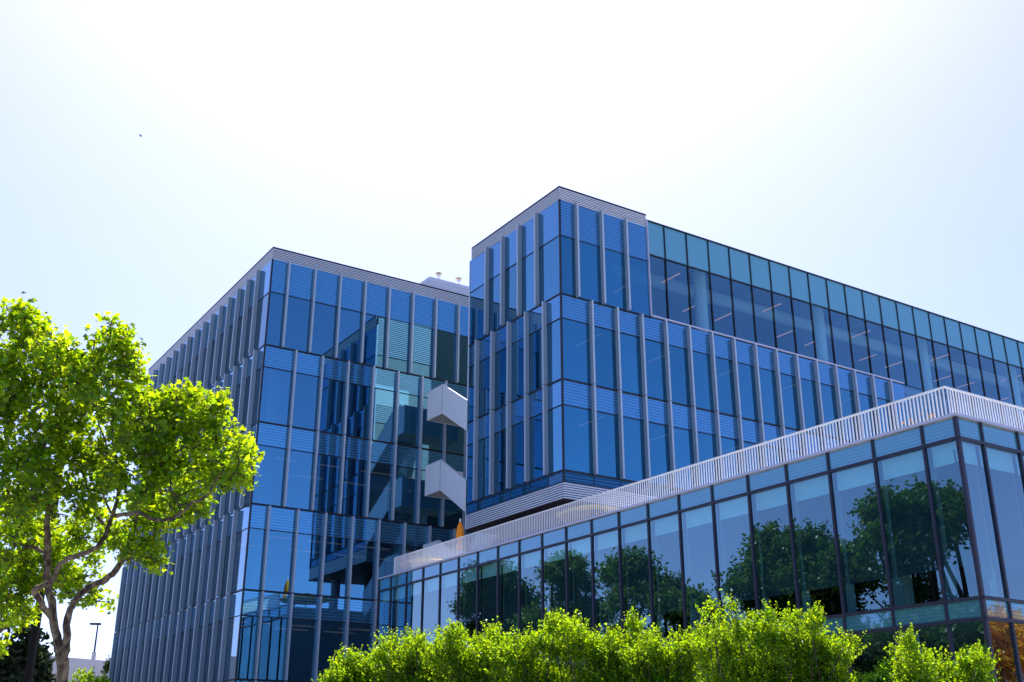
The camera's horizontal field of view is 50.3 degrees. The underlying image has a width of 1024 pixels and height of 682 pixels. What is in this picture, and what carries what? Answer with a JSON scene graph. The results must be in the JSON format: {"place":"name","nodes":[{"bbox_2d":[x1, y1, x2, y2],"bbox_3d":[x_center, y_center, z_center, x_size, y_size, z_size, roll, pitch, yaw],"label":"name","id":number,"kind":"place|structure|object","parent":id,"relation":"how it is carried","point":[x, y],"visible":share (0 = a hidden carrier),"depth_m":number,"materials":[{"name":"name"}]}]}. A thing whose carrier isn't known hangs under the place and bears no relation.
{"place":"outdoors","nodes":[
{"label":"outdoors","id":0,"kind":"place"},
{"bbox_2d":[43,656,108,681],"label":"parking building","id":1,"kind":"structure","parent":0,"point":[75,664],"depth_m":103.41,"materials":[{"name":"concrete"}]},
{"bbox_2d":[108,247,474,681],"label":"office building","id":2,"kind":"structure","parent":0,"point":[330,374],"depth_m":61.07,"materials":[{"name":"blue glass"}]},
{"bbox_2d":[203,624,212,681],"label":"window pane","id":3,"kind":"structure","parent":2,"relation":"in","point":[210,627],"depth_m":57.62,"materials":[{"name":"blue glass"}]},
{"bbox_2d":[211,541,220,598],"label":"window pane","id":4,"kind":"structure","parent":2,"relation":"in","point":[218,545],"depth_m":59.15,"materials":[{"name":"blue glass"}]},
{"bbox_2d":[213,621,222,681],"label":"window pane","id":5,"kind":"structure","parent":2,"relation":"in","point":[220,624],"depth_m":56.34,"materials":[{"name":"blue glass"}]},
{"bbox_2d":[221,537,230,595],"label":"window pane","id":6,"kind":"structure","parent":2,"relation":"in","point":[228,540],"depth_m":57.90,"materials":[{"name":"blue glass"}]},
{"bbox_2d":[223,616,239,679],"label":"window pane","id":7,"kind":"structure","parent":2,"relation":"in","point":[233,625],"depth_m":54.72,"materials":[{"name":"blue glass"}]},
{"bbox_2d":[231,529,247,591],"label":"window pane","id":8,"kind":"structure","parent":2,"relation":"in","point":[241,538],"depth_m":56.29,"materials":[{"name":"blue glass"}]},
{"bbox_2d":[237,616,258,678],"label":"window pane","id":9,"kind":"structure","parent":2,"relation":"in","point":[249,626],"depth_m":54.22,"materials":[{"name":"blue glass"}]},
{"bbox_2d":[245,528,265,589],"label":"window pane","id":10,"kind":"structure","parent":2,"relation":"in","point":[254,568],"depth_m":55.78,"materials":[{"name":"blue glass"}]},
{"bbox_2d":[252,368,261,423],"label":"window pane","id":11,"kind":"structure","parent":2,"relation":"in","point":[258,374],"depth_m":59.14,"materials":[{"name":"blue glass"}]},
{"bbox_2d":[254,293,268,349],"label":"window pane","id":12,"kind":"structure","parent":2,"relation":"in","point":[263,303],"depth_m":61.04,"materials":[{"name":"blue glass"}]},
{"bbox_2d":[252,445,286,505],"bbox_3d":[-12.793,7.116,57.569,1.760,3.155,0.007,13,-25,-31],"label":"window pane","id":13,"kind":"structure","parent":2,"relation":"in","point":[270,490],"depth_m":57.58,"materials":[{"name":"blue glass"}]},
{"bbox_2d":[257,617,287,679],"bbox_3d":[-12.072,15.481,54.871,1.588,3.065,0.001,13,-24,-30],"label":"window pane","id":14,"kind":"structure","parent":2,"relation":"in","point":[273,641],"depth_m":54.89,"materials":[{"name":"blue glass"}]},
{"bbox_2d":[266,292,284,346],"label":"window pane","id":15,"kind":"structure","parent":2,"relation":"in","point":[277,301],"depth_m":60.52,"materials":[{"name":"blue glass"}]},
{"bbox_2d":[259,367,292,424],"bbox_3d":[-12.790,3.005,59.150,1.760,3.125,0.004,13,-25,-30],"label":"window pane","id":16,"kind":"structure","parent":2,"relation":"in","point":[277,384],"depth_m":59.15,"materials":[{"name":"blue glass"}]},
{"bbox_2d":[264,530,294,591],"bbox_3d":[-12.067,11.406,56.435,1.588,3.135,0.008,13,-25,-31],"label":"window pane","id":17,"kind":"structure","parent":2,"relation":"in","point":[280,544],"depth_m":56.45,"materials":[{"name":"blue glass"}]},
{"bbox_2d":[284,296,311,351],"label":"window pane","id":18,"kind":"structure","parent":2,"relation":"in","point":[298,310],"depth_m":61.19,"materials":[{"name":"blue glass"}]},
{"bbox_2d":[286,450,313,509],"bbox_3d":[-11.389,7.445,58.420,1.588,3.155,0.004,13,-24,-30],"label":"window pane","id":19,"kind":"structure","parent":2,"relation":"in","point":[300,475],"depth_m":58.44,"materials":[{"name":"blue glass"}]},
{"bbox_2d":[288,619,316,680],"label":"window pane","id":20,"kind":"structure","parent":2,"relation":"in","point":[303,632],"depth_m":55.70,"materials":[{"name":"blue glass"}]},
{"bbox_2d":[292,373,319,429],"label":"window pane","id":21,"kind":"structure","parent":2,"relation":"in","point":[305,407],"depth_m":60.02,"materials":[{"name":"blue glass"}]},
{"bbox_2d":[293,534,322,594],"bbox_3d":[-10.738,11.719,57.246,1.588,3.135,0.001,13,-25,-30],"label":"window pane","id":22,"kind":"structure","parent":2,"relation":"in","point":[309,547],"depth_m":57.27,"materials":[{"name":"blue glass"}]},
{"bbox_2d":[311,302,336,356],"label":"window pane","id":23,"kind":"structure","parent":2,"relation":"in","point":[325,316],"depth_m":62.00,"materials":[{"name":"blue glass"}]},
{"bbox_2d":[314,455,340,512],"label":"window pane","id":24,"kind":"structure","parent":2,"relation":"in","point":[328,467],"depth_m":59.26,"materials":[{"name":"blue glass"}]},
{"bbox_2d":[317,621,344,680],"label":"window pane","id":25,"kind":"structure","parent":2,"relation":"in","point":[332,634],"depth_m":56.63,"materials":[{"name":"blue glass"}]},
{"bbox_2d":[319,378,345,433],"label":"window pane","id":26,"kind":"structure","parent":2,"relation":"in","point":[333,392],"depth_m":60.83,"materials":[{"name":"blue glass"}]},
{"bbox_2d":[323,537,349,596],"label":"window pane","id":27,"kind":"structure","parent":2,"relation":"in","point":[335,580],"depth_m":58.07,"materials":[{"name":"blue glass"}]},
{"bbox_2d":[337,308,361,362],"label":"window pane","id":28,"kind":"structure","parent":2,"relation":"in","point":[349,342],"depth_m":62.82,"materials":[{"name":"blue glass"}]},
{"bbox_2d":[341,459,366,516],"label":"window pane","id":29,"kind":"structure","parent":2,"relation":"in","point":[355,472],"depth_m":60.06,"materials":[{"name":"blue glass"}]},
{"bbox_2d":[345,383,370,438],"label":"window pane","id":30,"kind":"structure","parent":2,"relation":"in","point":[358,411],"depth_m":61.64,"materials":[{"name":"blue glass"}]},
{"bbox_2d":[348,623,372,663],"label":"window pane","id":31,"kind":"structure","parent":2,"relation":"in","point":[359,635],"depth_m":57.61,"materials":[{"name":"blue glass"}]},
{"bbox_2d":[350,540,375,598],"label":"window pane","id":32,"kind":"structure","parent":2,"relation":"in","point":[364,552],"depth_m":58.89,"materials":[{"name":"blue glass"}]},
{"bbox_2d":[363,314,386,367],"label":"window pane","id":33,"kind":"structure","parent":2,"relation":"in","point":[375,327],"depth_m":63.63,"materials":[{"name":"blue glass"}]},
{"bbox_2d":[368,463,392,519],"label":"window pane","id":34,"kind":"structure","parent":2,"relation":"in","point":[380,490],"depth_m":60.88,"materials":[{"name":"blue glass"}]},
{"bbox_2d":[372,388,395,442],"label":"window pane","id":35,"kind":"structure","parent":2,"relation":"in","point":[384,400],"depth_m":62.46,"materials":[{"name":"blue glass"}]},
{"bbox_2d":[378,543,401,577],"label":"window pane","id":36,"kind":"structure","parent":2,"relation":"in","point":[387,554],"depth_m":59.90,"materials":[{"name":"blue glass"}]},
{"bbox_2d":[388,320,409,372],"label":"window pane","id":37,"kind":"structure","parent":2,"relation":"in","point":[399,332],"depth_m":64.42,"materials":[{"name":"blue glass"}]},
{"bbox_2d":[394,467,416,522],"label":"window pane","id":38,"kind":"structure","parent":2,"relation":"in","point":[406,478],"depth_m":61.68,"materials":[{"name":"blue glass"}]},
{"bbox_2d":[397,393,419,446],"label":"window pane","id":39,"kind":"structure","parent":2,"relation":"in","point":[409,405],"depth_m":63.27,"materials":[{"name":"blue glass"}]},
{"bbox_2d":[412,325,433,376],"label":"window pane","id":40,"kind":"structure","parent":2,"relation":"in","point":[422,363],"depth_m":65.23,"materials":[{"name":"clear glass"}]},
{"bbox_2d":[419,470,440,525],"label":"window pane","id":41,"kind":"structure","parent":2,"relation":"in","point":[430,507],"depth_m":62.29,"materials":[{"name":"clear glass"}]},
{"bbox_2d":[422,398,442,450],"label":"window pane","id":42,"kind":"structure","parent":2,"relation":"in","point":[432,432],"depth_m":63.88,"materials":[{"name":"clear glass"}]},
{"bbox_2d":[436,330,455,381],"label":"window pane","id":43,"kind":"structure","parent":2,"relation":"in","point":[446,342],"depth_m":66.05,"materials":[{"name":"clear glass"}]},
{"bbox_2d":[444,499,462,527],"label":"window pane","id":44,"kind":"structure","parent":2,"relation":"in","point":[452,512],"depth_m":62.96,"materials":[{"name":"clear glass"}]},
{"bbox_2d":[446,424,463,454],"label":"window pane","id":45,"kind":"structure","parent":2,"relation":"in","point":[454,434],"depth_m":64.61,"materials":[{"name":"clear glass"}]},
{"bbox_2d":[458,336,467,384],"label":"window pane","id":46,"kind":"structure","parent":2,"relation":"in","point":[463,348],"depth_m":66.66,"materials":[{"name":"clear glass"}]},
{"bbox_2d":[0,0,1023,660],"label":"sky","id":47,"kind":"structure","parent":0,"point":[873,146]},
{"bbox_2d":[557,504,619,522],"bbox_3d":[3.313,7.384,44.029,2.970,1.620,2.970,13,-25,-31],"label":"open umbrella","id":48,"kind":"object","parent":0,"point":[584,512],"visible":0.31,"depth_m":44.66,"materials":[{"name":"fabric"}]},
{"bbox_2d":[375,412,1023,681],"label":"office building","id":49,"kind":"structure","parent":0,"point":[879,538],"depth_m":32.40,"materials":[{"name":"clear glass"}]},
{"bbox_2d":[394,386,1023,572],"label":"terrace railing","id":50,"kind":"object","parent":49,"relation":"on","point":[402,558],"visible":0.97,"depth_m":34.17,"materials":[{"name":"metal"}]},
{"bbox_2d":[465,186,1023,537],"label":"office building","id":51,"kind":"structure","parent":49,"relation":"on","point":[611,346],"depth_m":56.88,"materials":[{"name":"blue glass"}]},
{"bbox_2d":[423,384,514,557],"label":"external staircase","id":52,"kind":"structure","parent":51,"relation":"attached to","point":[448,406],"depth_m":59.80,"materials":[{"name":"silver metal"}]},
{"bbox_2d":[466,444,474,502],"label":"window pane","id":53,"kind":"structure","parent":51,"relation":"in","point":[470,448],"depth_m":57.06,"materials":[{"name":"blue glass"}]},
{"bbox_2d":[468,366,476,420],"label":"window pane","id":54,"kind":"structure","parent":51,"relation":"in","point":[471,370],"depth_m":58.64,"materials":[{"name":"blue glass"}]},
{"bbox_2d":[469,285,484,344],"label":"window pane","id":55,"kind":"structure","parent":51,"relation":"in","point":[476,328],"depth_m":59.86,"materials":[{"name":"blue glass"}]},
{"bbox_2d":[478,437,489,498],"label":"window pane","id":56,"kind":"structure","parent":51,"relation":"in","point":[483,445],"depth_m":56.02,"materials":[{"name":"blue glass"}]},
{"bbox_2d":[479,357,489,415],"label":"window pane","id":57,"kind":"structure","parent":51,"relation":"in","point":[484,366],"depth_m":57.59,"materials":[{"name":"blue glass"}]},
{"bbox_2d":[489,275,501,332],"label":"window pane","id":58,"kind":"structure","parent":51,"relation":"in","point":[494,284],"depth_m":58.43,"materials":[{"name":"blue glass"}]},
{"bbox_2d":[495,348,505,408],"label":"window pane","id":59,"kind":"structure","parent":51,"relation":"in","point":[500,357],"depth_m":56.36,"materials":[{"name":"blue glass"}]},
{"bbox_2d":[494,430,507,492],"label":"window pane","id":60,"kind":"structure","parent":51,"relation":"in","point":[500,438],"depth_m":54.78,"materials":[{"name":"blue glass"}]},
{"bbox_2d":[505,264,517,323],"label":"window pane","id":61,"kind":"structure","parent":51,"relation":"in","point":[511,273],"depth_m":57.16,"materials":[{"name":"blue glass"}]},
{"bbox_2d":[511,422,524,486],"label":"window pane","id":62,"kind":"structure","parent":51,"relation":"in","point":[517,436],"depth_m":53.51,"materials":[{"name":"blue glass"}]},
{"bbox_2d":[512,338,525,400],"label":"window pane","id":63,"kind":"structure","parent":51,"relation":"in","point":[518,347],"depth_m":55.05,"materials":[{"name":"blue glass"}]},
{"bbox_2d":[522,253,535,313],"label":"window pane","id":64,"kind":"structure","parent":51,"relation":"in","point":[528,262],"depth_m":55.90,"materials":[{"name":"blue glass"}]},
{"bbox_2d":[529,329,541,392],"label":"window pane","id":65,"kind":"structure","parent":51,"relation":"in","point":[535,339],"depth_m":53.83,"materials":[{"name":"blue glass"}]},
{"bbox_2d":[529,414,544,480],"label":"window pane","id":66,"kind":"structure","parent":51,"relation":"in","point":[536,423],"depth_m":52.22,"materials":[{"name":"blue glass"}]},
{"bbox_2d":[539,236,559,303],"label":"window pane","id":67,"kind":"structure","parent":51,"relation":"in","point":[549,284],"depth_m":54.42,"materials":[{"name":"blue glass"}]},
{"bbox_2d":[547,319,560,383],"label":"window pane","id":68,"kind":"structure","parent":51,"relation":"in","point":[553,329],"depth_m":52.59,"materials":[{"name":"blue glass"}]},
{"bbox_2d":[548,406,561,473],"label":"window pane","id":69,"kind":"structure","parent":51,"relation":"in","point":[554,415],"depth_m":51.01,"materials":[{"name":"blue glass"}]},
{"bbox_2d":[561,236,575,295],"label":"window pane","id":70,"kind":"structure","parent":51,"relation":"in","point":[567,244],"depth_m":53.91,"materials":[{"name":"blue glass"}]},
{"bbox_2d":[563,319,590,383],"bbox_3d":[3.100,0.493,52.521,1.730,3.125,0.001,13,-25,-31],"label":"window pane","id":71,"kind":"structure","parent":51,"relation":"in","point":[576,335],"depth_m":52.53,"materials":[{"name":"blue glass"}]},
{"bbox_2d":[564,405,592,473],"bbox_3d":[3.092,4.607,50.946,1.730,3.155,0.001,13,-25,-31],"label":"window pane","id":72,"kind":"structure","parent":51,"relation":"in","point":[577,421],"depth_m":50.95,"materials":[{"name":"blue glass"}]},
{"bbox_2d":[579,241,601,302],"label":"window pane","id":73,"kind":"structure","parent":51,"relation":"in","point":[590,267],"depth_m":54.60,"materials":[{"name":"blue glass"}]},
{"bbox_2d":[594,326,616,388],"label":"window pane","id":74,"kind":"structure","parent":51,"relation":"in","point":[605,347],"depth_m":53.42,"materials":[{"name":"blue glass"}]},
{"bbox_2d":[597,412,619,477],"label":"window pane","id":75,"kind":"structure","parent":51,"relation":"in","point":[607,424],"depth_m":51.84,"materials":[{"name":"blue glass"}]},
{"bbox_2d":[605,249,626,309],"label":"window pane","id":76,"kind":"structure","parent":51,"relation":"in","point":[614,261],"depth_m":55.40,"materials":[{"name":"blue glass"}]},
{"bbox_2d":[620,333,641,394],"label":"window pane","id":77,"kind":"structure","parent":51,"relation":"in","point":[631,376],"depth_m":54.24,"materials":[{"name":"blue glass"}]},
{"bbox_2d":[623,417,645,482],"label":"window pane","id":78,"kind":"structure","parent":51,"relation":"in","point":[633,430],"depth_m":52.66,"materials":[{"name":"blue glass"}]},
{"bbox_2d":[629,256,649,315],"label":"window pane","id":79,"kind":"structure","parent":51,"relation":"in","point":[639,282],"depth_m":56.21,"materials":[{"name":"blue glass"}]},
{"bbox_2d":[645,339,666,399],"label":"window pane","id":80,"kind":"structure","parent":51,"relation":"in","point":[654,351],"depth_m":55.04,"materials":[{"name":"blue glass"}]},
{"bbox_2d":[648,422,670,486],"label":"window pane","id":81,"kind":"structure","parent":51,"relation":"in","point":[658,434],"depth_m":53.53,"materials":[{"name":"blue glass"}]},
{"bbox_2d":[669,345,690,405],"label":"window pane","id":82,"kind":"structure","parent":51,"relation":"in","point":[679,369],"depth_m":55.85,"materials":[{"name":"blue glass"}]},
{"bbox_2d":[673,427,693,488],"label":"window pane","id":83,"kind":"structure","parent":51,"relation":"in","point":[683,439],"depth_m":54.38,"materials":[{"name":"blue glass"}]},
{"bbox_2d":[692,351,713,410],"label":"window pane","id":84,"kind":"structure","parent":51,"relation":"in","point":[701,362],"depth_m":56.66,"materials":[{"name":"blue glass"}]},
{"bbox_2d":[697,432,718,484],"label":"window pane","id":85,"kind":"structure","parent":51,"relation":"in","point":[707,449],"depth_m":55.27,"materials":[{"name":"blue glass"}]},
{"bbox_2d":[715,357,736,415],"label":"window pane","id":86,"kind":"structure","parent":51,"relation":"in","point":[724,368],"depth_m":57.47,"materials":[{"name":"blue glass"}]},
{"bbox_2d":[721,437,740,477],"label":"window pane","id":87,"kind":"structure","parent":51,"relation":"in","point":[727,445],"depth_m":56.16,"materials":[{"name":"blue glass"}]},
{"bbox_2d":[737,363,757,419],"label":"window pane","id":88,"kind":"structure","parent":51,"relation":"in","point":[746,375],"depth_m":58.27,"materials":[{"name":"blue glass"}]},
{"bbox_2d":[743,442,760,471],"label":"window pane","id":89,"kind":"structure","parent":51,"relation":"in","point":[746,444],"depth_m":56.99,"materials":[{"name":"blue glass"}]},
{"bbox_2d":[759,368,779,424],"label":"window pane","id":90,"kind":"structure","parent":51,"relation":"in","point":[769,400],"depth_m":59.09,"materials":[{"name":"blue glass"}]},
{"bbox_2d":[780,374,799,429],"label":"window pane","id":91,"kind":"structure","parent":51,"relation":"in","point":[789,399],"depth_m":59.90,"materials":[{"name":"blue glass"}]},
{"bbox_2d":[800,379,819,433],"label":"window pane","id":92,"kind":"structure","parent":51,"relation":"in","point":[808,388],"depth_m":60.74,"materials":[{"name":"blue glass"}]},
{"bbox_2d":[820,384,839,437],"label":"window pane","id":93,"kind":"structure","parent":51,"relation":"in","point":[828,395],"depth_m":61.60,"materials":[{"name":"blue glass"}]},
{"bbox_2d":[840,389,858,440],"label":"window pane","id":94,"kind":"structure","parent":51,"relation":"in","point":[847,397],"depth_m":62.43,"materials":[{"name":"blue glass"}]},
{"bbox_2d":[858,393,876,437],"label":"window pane","id":95,"kind":"structure","parent":51,"relation":"in","point":[866,402],"depth_m":63.33,"materials":[{"name":"blue glass"}]},
{"bbox_2d":[877,398,893,432],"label":"window pane","id":96,"kind":"structure","parent":51,"relation":"in","point":[880,402],"depth_m":64.17,"materials":[{"name":"blue glass"}]},
{"label":"ground","id":97,"kind":"structure","parent":0,"visible":0},
{"bbox_2d":[0,615,55,681],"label":"conifer","id":98,"kind":"object","parent":97,"relation":"on","point":[12,665],"visible":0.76,"depth_m":47.95,"materials":[{"name":"green plant"}]},
{"bbox_2d":[0,489,85,659],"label":"plane tree","id":99,"kind":"object","parent":97,"relation":"on","point":[3,651],"visible":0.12,"depth_m":20.04,"materials":[{"name":"green plant"}]},
{"bbox_2d":[23,446,107,681],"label":"street lamp","id":100,"kind":"object","parent":97,"relation":"on","point":[31,656],"visible":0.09,"depth_m":22.71,"materials":[{"name":"metal"}]},
{"bbox_2d":[68,666,110,681],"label":"bush","id":101,"kind":"object","parent":97,"relation":"on","point":[85,676],"visible":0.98,"depth_m":69.62,"materials":[{"name":"green plant"}]},
{"bbox_2d":[0,291,264,681],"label":"plane tree","id":102,"kind":"object","parent":97,"relation":"on","point":[60,364],"visible":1,"depth_m":14.41,"materials":[{"name":"green plant"}]},
{"bbox_2d":[312,632,426,681],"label":"tree","id":103,"kind":"object","parent":97,"relation":"on","point":[357,670],"visible":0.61,"depth_m":29.74,"materials":[{"name":"green plant"}]},
{"bbox_2d":[369,623,469,681],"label":"tree","id":104,"kind":"object","parent":97,"relation":"on","point":[407,658],"visible":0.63,"depth_m":28.80,"materials":[{"name":"green plant"}]},
{"bbox_2d":[415,615,521,681],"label":"tree","id":105,"kind":"object","parent":97,"relation":"on","point":[465,665],"visible":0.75,"depth_m":27.76,"materials":[{"name":"green plant"}]},
{"bbox_2d":[484,608,586,681],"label":"tree","id":106,"kind":"object","parent":97,"relation":"on","point":[530,668],"visible":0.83,"depth_m":26.67,"materials":[{"name":"green plant"}]},
{"bbox_2d":[551,606,654,681],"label":"tree","id":107,"kind":"object","parent":97,"relation":"on","point":[602,660],"visible":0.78,"depth_m":25.86,"materials":[{"name":"green plant"}]},
{"bbox_2d":[615,619,715,681],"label":"tree","id":108,"kind":"object","parent":97,"relation":"on","point":[657,661],"visible":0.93,"depth_m":24.85,"materials":[{"name":"green plant"}]},
{"bbox_2d":[690,589,808,681],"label":"tree","id":109,"kind":"object","parent":97,"relation":"on","point":[738,663],"visible":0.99,"depth_m":21.75,"materials":[{"name":"green plant"}]},
{"bbox_2d":[765,601,870,681],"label":"tree","id":110,"kind":"object","parent":97,"relation":"on","point":[817,655],"visible":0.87,"depth_m":21.79,"materials":[{"name":"green plant"}]},
{"bbox_2d":[880,622,1001,681],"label":"tree","id":111,"kind":"object","parent":97,"relation":"on","point":[912,664],"visible":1,"depth_m":19.90,"materials":[{"name":"green plant"}]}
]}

